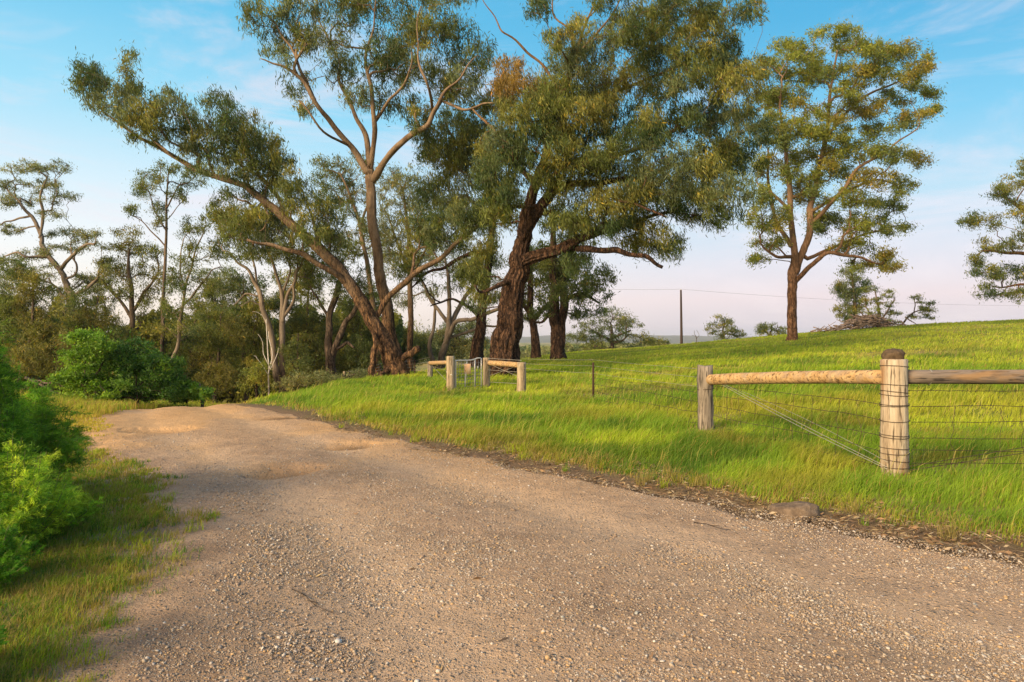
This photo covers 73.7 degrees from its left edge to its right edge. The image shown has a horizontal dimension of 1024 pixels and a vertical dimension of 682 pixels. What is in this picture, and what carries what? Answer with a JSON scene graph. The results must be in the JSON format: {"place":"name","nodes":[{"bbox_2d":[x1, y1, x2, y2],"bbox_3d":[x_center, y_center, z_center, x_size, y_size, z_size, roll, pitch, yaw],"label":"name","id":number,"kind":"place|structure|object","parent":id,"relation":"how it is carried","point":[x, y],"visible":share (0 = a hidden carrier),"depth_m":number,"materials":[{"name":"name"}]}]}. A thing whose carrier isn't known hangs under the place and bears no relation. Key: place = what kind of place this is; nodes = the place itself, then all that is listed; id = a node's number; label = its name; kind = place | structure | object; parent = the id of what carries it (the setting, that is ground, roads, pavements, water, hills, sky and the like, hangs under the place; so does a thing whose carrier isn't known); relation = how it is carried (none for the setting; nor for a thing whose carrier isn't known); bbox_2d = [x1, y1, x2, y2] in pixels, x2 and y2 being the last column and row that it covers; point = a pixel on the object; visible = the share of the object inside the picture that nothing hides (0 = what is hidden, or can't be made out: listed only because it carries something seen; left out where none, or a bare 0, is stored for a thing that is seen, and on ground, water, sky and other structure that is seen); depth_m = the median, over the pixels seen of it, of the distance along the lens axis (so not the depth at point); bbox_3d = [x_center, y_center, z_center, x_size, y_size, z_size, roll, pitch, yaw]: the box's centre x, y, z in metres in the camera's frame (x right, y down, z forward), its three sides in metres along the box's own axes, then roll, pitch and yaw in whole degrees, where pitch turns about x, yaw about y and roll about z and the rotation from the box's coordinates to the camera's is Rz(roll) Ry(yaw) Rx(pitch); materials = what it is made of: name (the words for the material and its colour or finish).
{"place":"outdoors","nodes":[
{"label":"outdoors","id":0,"kind":"place"},
{"bbox_2d":[0,389,240,681],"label":"short grass","id":1,"kind":"structure","parent":0,"point":[97,408],"depth_m":5.60,"materials":[{"name":"green plant"}]},
{"bbox_2d":[0,319,1023,681],"bbox_3d":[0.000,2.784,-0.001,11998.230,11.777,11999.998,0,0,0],"label":"ground","id":2,"kind":"structure","parent":0,"point":[478,453],"depth_m":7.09,"materials":[{"name":"green plant"}]},
{"bbox_2d":[0,601,10,644],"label":"weed clump","id":3,"kind":"object","parent":2,"relation":"on","point":[2,634],"visible":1,"depth_m":2.77,"materials":[{"name":"green plant"}]},
{"bbox_2d":[0,317,42,492],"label":"feathery shrub","id":4,"kind":"object","parent":2,"relation":"on","point":[9,402],"visible":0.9,"depth_m":5.25,"materials":[{"name":"green leaves"}]},
{"bbox_2d":[0,514,45,586],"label":"weed clump","id":5,"kind":"object","parent":2,"relation":"on","point":[9,557],"visible":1,"depth_m":3.90,"materials":[{"name":"green plant"}]},
{"bbox_2d":[0,250,73,391],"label":"scrub tree","id":6,"kind":"object","parent":2,"relation":"on","point":[29,353],"visible":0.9,"depth_m":29.83,"materials":[{"name":"green plant"}]},
{"bbox_2d":[0,433,85,547],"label":"weed clump","id":7,"kind":"object","parent":2,"relation":"on","point":[32,487],"visible":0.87,"depth_m":4.50,"materials":[{"name":"green leaves"}]},
{"bbox_2d":[24,376,64,395],"bbox_3d":[-13.034,1.253,18.996,1.124,0.564,0.115,0,0,0],"label":"fallen branch","id":8,"kind":"object","parent":2,"relation":"on","point":[38,381],"visible":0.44,"depth_m":18.98,"materials":[{"name":"grey wood"}]},
{"bbox_2d":[0,377,95,486],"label":"feathery shrub","id":9,"kind":"object","parent":2,"relation":"on","point":[67,440],"visible":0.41,"depth_m":6.11,"materials":[{"name":"green leaves"}]},
{"bbox_2d":[0,467,104,538],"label":"weed clump","id":10,"kind":"object","parent":2,"relation":"on","point":[81,512],"visible":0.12,"depth_m":4.98,"materials":[{"name":"green plant"}]},
{"bbox_2d":[0,157,117,396],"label":"twisted gum","id":11,"kind":"object","parent":2,"relation":"on","point":[44,250],"visible":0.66,"depth_m":39.92,"materials":[{"name":"green plant"}]},
{"bbox_2d":[40,325,138,401],"bbox_3d":[-12.054,0.862,19.319,2.279,2.677,4.480,0,0,-39],"label":"green bush","id":12,"kind":"object","parent":2,"relation":"on","point":[83,374],"visible":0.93,"depth_m":18.88,"materials":[{"name":"green plant"}]},
{"bbox_2d":[51,281,139,399],"bbox_3d":[-20.158,0.247,33.005,6.660,6.637,3.014,0,0,26],"label":"scrub tree","id":13,"kind":"object","parent":2,"relation":"on","point":[103,321],"visible":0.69,"depth_m":32.58,"materials":[{"name":"green plant"}]},
{"bbox_2d":[0,442,220,681],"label":"verge tufts","id":14,"kind":"object","parent":2,"relation":"on","point":[47,601],"visible":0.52,"depth_m":4.05,"materials":[{"name":"green plant"}]},
{"bbox_2d":[70,219,179,399],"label":"gum tree","id":15,"kind":"object","parent":2,"relation":"on","point":[129,280],"visible":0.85,"depth_m":40.89,"materials":[{"name":"green plant"}]},
{"bbox_2d":[121,318,173,355],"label":"scrub tree","id":16,"kind":"object","parent":2,"relation":"on","point":[148,335],"visible":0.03,"depth_m":42.90,"materials":[{"name":"green plant"}]},
{"bbox_2d":[94,331,202,406],"bbox_3d":[-11.085,0.969,20.561,3.088,2.558,4.468,0,0,-17],"label":"dark bush","id":17,"kind":"object","parent":2,"relation":"on","point":[153,379],"visible":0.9,"depth_m":19.59,"materials":[{"name":"green plant"}]},
{"bbox_2d":[120,157,213,400],"bbox_3d":[-18.924,-3.139,37.157,4.789,13.944,4.010,0,0,0],"label":"slender gum","id":18,"kind":"object","parent":2,"relation":"on","point":[142,189],"visible":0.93,"depth_m":36.92,"materials":[{"name":"green plant"}]},
{"bbox_2d":[160,377,215,406],"bbox_3d":[-10.193,1.691,21.305,1.797,1.296,4.101,0,0,-23],"label":"bush","id":19,"kind":"object","parent":2,"relation":"on","point":[195,388],"visible":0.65,"depth_m":20.41,"materials":[{"name":"green plant"}]},
{"bbox_2d":[142,213,241,370],"bbox_3d":[-14.261,-1.380,31.099,4.755,9.392,4.021,0,0,0],"label":"leaning gum","id":20,"kind":"object","parent":2,"relation":"on","point":[181,327],"visible":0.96,"depth_m":30.45,"materials":[{"name":"green plant"}]},
{"bbox_2d":[163,300,225,401],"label":"scrub tree","id":21,"kind":"object","parent":2,"relation":"on","point":[187,373],"visible":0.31,"depth_m":35.93,"materials":[{"name":"green plant"}]},
{"bbox_2d":[0,294,403,403],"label":"woodland","id":22,"kind":"object","parent":2,"relation":"on","point":[237,395],"visible":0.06,"depth_m":43.33,"materials":[{"name":"green plant"}]},
{"bbox_2d":[174,304,250,404],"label":"scrub tree","id":23,"kind":"object","parent":2,"relation":"on","point":[218,340],"visible":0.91,"depth_m":33.33,"materials":[{"name":"green plant"}]},
{"bbox_2d":[188,262,286,402],"bbox_3d":[-15.428,-0.394,38.282,7.013,8.378,4.172,0,0,27],"label":"scrub tree","id":24,"kind":"object","parent":2,"relation":"on","point":[249,313],"visible":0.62,"depth_m":37.73,"materials":[{"name":"green plant"}]},
{"bbox_2d":[234,354,273,396],"bbox_3d":[-10.864,1.709,28.793,1.882,2.526,3.630,0,0,-12],"label":"bush","id":25,"kind":"object","parent":2,"relation":"on","point":[258,377],"visible":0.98,"depth_m":28.59,"materials":[{"name":"green plant"}]},
{"bbox_2d":[206,201,320,393],"bbox_3d":[-11.223,-1.608,29.994,5.596,9.109,3.885,0,0,0],"label":"young gum","id":26,"kind":"object","parent":2,"relation":"on","point":[280,369],"visible":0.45,"depth_m":29.88,"materials":[{"name":"green plant"}]},
{"bbox_2d":[256,312,277,394],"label":"dead sapling","id":27,"kind":"object","parent":2,"relation":"on","point":[269,366],"visible":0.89,"depth_m":28.98,"materials":[{"name":"white wood"}]},
{"bbox_2d":[61,39,517,376],"bbox_3d":[-8.841,-5.127,27.009,18.342,14.274,4.580,0,0,0],"label":"gum tree","id":28,"kind":"object","parent":2,"relation":"on","point":[274,217],"visible":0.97,"depth_m":26.55,"materials":[{"name":"green plant"}]},
{"bbox_2d":[271,329,318,390],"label":"dark sapling","id":29,"kind":"object","parent":2,"relation":"on","point":[297,359],"visible":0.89,"depth_m":29.29,"materials":[{"name":"green plant"}]},
{"bbox_2d":[264,259,340,387],"bbox_3d":[-12.258,-0.795,40.216,4.396,8.659,5.348,0,0,-13],"label":"scrub tree","id":30,"kind":"object","parent":2,"relation":"on","point":[300,319],"visible":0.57,"depth_m":39.79,"materials":[{"name":"green plant"}]},
{"bbox_2d":[265,367,340,390],"bbox_3d":[-8.260,1.637,26.997,2.346,1.467,4.243,0,0,-34],"label":"bush","id":31,"kind":"object","parent":2,"relation":"on","point":[299,377],"visible":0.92,"depth_m":26.07,"materials":[{"name":"green plant"}]},
{"bbox_2d":[283,247,377,381],"bbox_3d":[-8.079,-1.049,31.128,4.666,7.069,4.576,0,0,0],"label":"forked tree","id":32,"kind":"object","parent":2,"relation":"on","point":[330,350],"visible":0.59,"depth_m":30.87,"materials":[{"name":"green plant"}]},
{"bbox_2d":[307,150,385,373],"bbox_3d":[-9.919,-4.422,40.024,5.215,14.023,4.782,0,0,0],"label":"gum tree","id":33,"kind":"object","parent":2,"relation":"on","point":[339,176],"visible":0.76,"depth_m":39.92,"materials":[{"name":"green plant"}]},
{"bbox_2d":[323,362,372,381],"bbox_3d":[-6.116,1.282,25.819,1.954,1.128,3.769,0,0,-18],"label":"bush","id":34,"kind":"object","parent":2,"relation":"on","point":[360,373],"visible":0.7,"depth_m":24.99,"materials":[{"name":"green plant"}]},
{"bbox_2d":[319,282,397,377],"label":"scrub tree","id":35,"kind":"object","parent":2,"relation":"on","point":[361,346],"visible":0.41,"depth_m":41.34,"materials":[{"name":"green plant"}]},
{"bbox_2d":[234,0,500,369],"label":"gum tree","id":36,"kind":"object","parent":2,"relation":"on","point":[394,55],"visible":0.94,"depth_m":28.82,"materials":[{"name":"green plant"}]},
{"bbox_2d":[343,356,454,390],"bbox_3d":[-3.970,1.264,24.634,2.367,1.708,13.109,0,0,-26],"label":"boundary fence","id":37,"kind":"object","parent":2,"relation":"on","point":[449,362],"visible":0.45,"depth_m":18.55,"materials":[{"name":"wood"}]},
{"bbox_2d":[446,357,481,389],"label":"farm gate","id":38,"kind":"structure","parent":37,"relation":"attached to","point":[467,369],"depth_m":18.96,"materials":[{"name":"metal"}]},
{"bbox_2d":[355,161,452,371],"bbox_3d":[-5.762,-4.000,37.911,5.714,12.555,4.478,0,0,0],"label":"gum tree","id":39,"kind":"object","parent":2,"relation":"on","point":[388,238],"visible":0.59,"depth_m":37.43,"materials":[{"name":"green plant"}]},
{"bbox_2d":[402,315,438,368],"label":"scrub tree","id":40,"kind":"object","parent":2,"relation":"on","point":[420,355],"visible":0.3,"depth_m":54.43,"materials":[{"name":"green plant"}]},
{"bbox_2d":[360,230,507,369],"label":"spreading gum","id":41,"kind":"object","parent":2,"relation":"on","point":[451,321],"visible":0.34,"depth_m":46.85,"materials":[{"name":"green plant"}]},
{"bbox_2d":[413,314,491,365],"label":"scrub tree","id":42,"kind":"object","parent":2,"relation":"on","point":[456,345],"visible":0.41,"depth_m":57.20,"materials":[{"name":"green plant"}]},
{"bbox_2d":[390,72,536,367],"bbox_3d":[-2.190,-5.600,33.014,7.087,14.992,5.129,0,0,0],"label":"ironbark tree","id":43,"kind":"object","parent":2,"relation":"on","point":[434,151],"visible":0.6,"depth_m":32.41,"materials":[{"name":"green plant"}]},
{"bbox_2d":[491,244,569,357],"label":"paddock tree","id":44,"kind":"object","parent":2,"relation":"on","point":[529,300],"visible":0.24,"depth_m":45.78,"materials":[{"name":"green plant"}]},
{"bbox_2d":[402,326,673,362],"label":"woodland","id":45,"kind":"object","parent":2,"relation":"on","point":[525,350],"visible":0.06,"depth_m":153.85,"materials":[{"name":"green plant"}]},
{"bbox_2d":[524,204,621,359],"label":"paddock tree","id":46,"kind":"object","parent":2,"relation":"on","point":[554,313],"visible":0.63,"depth_m":41.58,"materials":[{"name":"green plant"}]},
{"bbox_2d":[444,0,779,377],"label":"ironbark tree","id":47,"kind":"object","parent":2,"relation":"on","point":[555,104],"visible":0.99,"depth_m":23.49,"materials":[{"name":"green plant"}]},
{"bbox_2d":[564,306,671,351],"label":"spreading tree","id":48,"kind":"object","parent":2,"relation":"on","point":[612,340],"visible":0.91,"depth_m":79.33,"materials":[{"name":"green plant"}]},
{"bbox_2d":[258,330,1023,525],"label":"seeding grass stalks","id":49,"kind":"object","parent":2,"relation":"on","point":[723,410],"visible":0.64,"depth_m":11.91,"materials":[{"name":"green plant"}]},
{"bbox_2d":[647,338,669,345],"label":"round tree","id":50,"kind":"object","parent":2,"relation":"on","point":[667,341],"visible":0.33,"depth_m":89.78,"materials":[{"name":"green plant"}]},
{"bbox_2d":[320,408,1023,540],"bbox_3d":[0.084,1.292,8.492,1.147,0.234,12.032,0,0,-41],"label":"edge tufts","id":51,"kind":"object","parent":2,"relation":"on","point":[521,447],"visible":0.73,"depth_m":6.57,"materials":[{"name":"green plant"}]},
{"bbox_2d":[703,313,746,339],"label":"round tree","id":52,"kind":"object","parent":2,"relation":"on","point":[731,329],"visible":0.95,"depth_m":71.78,"materials":[{"name":"green plant"}]},
{"bbox_2d":[483,358,1023,476],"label":"paddock fence","id":53,"kind":"object","parent":2,"relation":"on","point":[893,378],"visible":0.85,"depth_m":7.01,"materials":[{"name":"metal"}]},
{"bbox_2d":[881,348,904,358],"bbox_3d":[3.921,0.157,7.020,0.201,0.164,0.197,0,0,0],"label":"stone","id":54,"kind":"object","parent":53,"relation":"on","point":[893,353],"visible":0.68,"depth_m":6.96,"materials":[{"name":"brown stone"}]},
{"bbox_2d":[750,321,786,335],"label":"round tree","id":55,"kind":"object","parent":2,"relation":"on","point":[765,328],"visible":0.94,"depth_m":77.62,"materials":[{"name":"green plant"}]},
{"bbox_2d":[541,285,1005,343],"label":"power pole","id":56,"kind":"object","parent":2,"relation":"on","point":[681,331],"visible":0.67,"depth_m":73.93,"materials":[{"name":"wood"}]},
{"bbox_2d":[769,501,820,522],"bbox_3d":[2.278,1.378,5.490,0.414,0.170,0.289,0,0,0],"label":"rock","id":57,"kind":"object","parent":2,"relation":"on","point":[797,508],"visible":0.79,"depth_m":5.41,"materials":[{"name":"grey stone"}]},
{"bbox_2d":[738,15,946,340],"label":"tall gum","id":58,"kind":"object","parent":2,"relation":"on","point":[879,52],"visible":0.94,"depth_m":42.45,"materials":[{"name":"green plant"}]},
{"bbox_2d":[826,265,877,323],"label":"drooping tree","id":59,"kind":"object","parent":2,"relation":"on","point":[847,295],"visible":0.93,"depth_m":65.81,"materials":[{"name":"green plant"}]},
{"bbox_2d":[810,311,916,331],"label":"branch pile","id":60,"kind":"object","parent":2,"relation":"on","point":[865,320],"visible":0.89,"depth_m":53.35,"materials":[{"name":"brown wood"}]},
{"bbox_2d":[857,285,902,323],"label":"open tree","id":61,"kind":"object","parent":2,"relation":"on","point":[877,308],"visible":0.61,"depth_m":62.79,"materials":[{"name":"green plant"}]},
{"bbox_2d":[902,293,941,324],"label":"leaning tree","id":62,"kind":"object","parent":2,"relation":"on","point":[922,308],"visible":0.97,"depth_m":65.94,"materials":[{"name":"green plant"}]},
{"bbox_2d":[954,156,1023,306],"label":"gum tree","id":63,"kind":"object","parent":2,"relation":"on","point":[976,262],"visible":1,"depth_m":44.69,"materials":[{"name":"green plant"}]},
{"bbox_2d":[0,0,1023,336],"label":"sky","id":64,"kind":"structure","parent":0,"point":[978,45],"materials":[{"name":"blue"}]},
{"bbox_2d":[28,404,1023,681],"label":"gravel road","id":65,"kind":"structure","parent":0,"point":[232,424],"depth_m":3.99,"materials":[{"name":"beige gravel"}]},
{"bbox_2d":[292,589,333,613],"bbox_3d":[-1.080,1.394,3.669,0.027,0.023,0.446,0,0,-44],"label":"twig","id":66,"kind":"object","parent":65,"relation":"on","point":[310,600],"visible":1,"depth_m":3.66,"materials":[{"name":"brown wood"}]},
{"bbox_2d":[85,403,1023,681],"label":"leaf litter","id":67,"kind":"object","parent":65,"relation":"on","point":[929,539],"visible":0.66,"depth_m":5.72,"materials":[{"name":"brown plant"}]},
{"bbox_2d":[694,522,729,529],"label":"twig","id":68,"kind":"object","parent":65,"relation":"on","point":[711,525],"visible":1,"depth_m":5.07,"materials":[{"name":"brown wood"}]},
{"bbox_2d":[463,334,755,342],"bbox_3d":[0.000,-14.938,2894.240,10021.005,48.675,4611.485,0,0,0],"label":"hills","id":69,"kind":"structure","parent":0,"point":[670,338],"depth_m":2742.20,"materials":[{"name":"green plant"}]}
]}

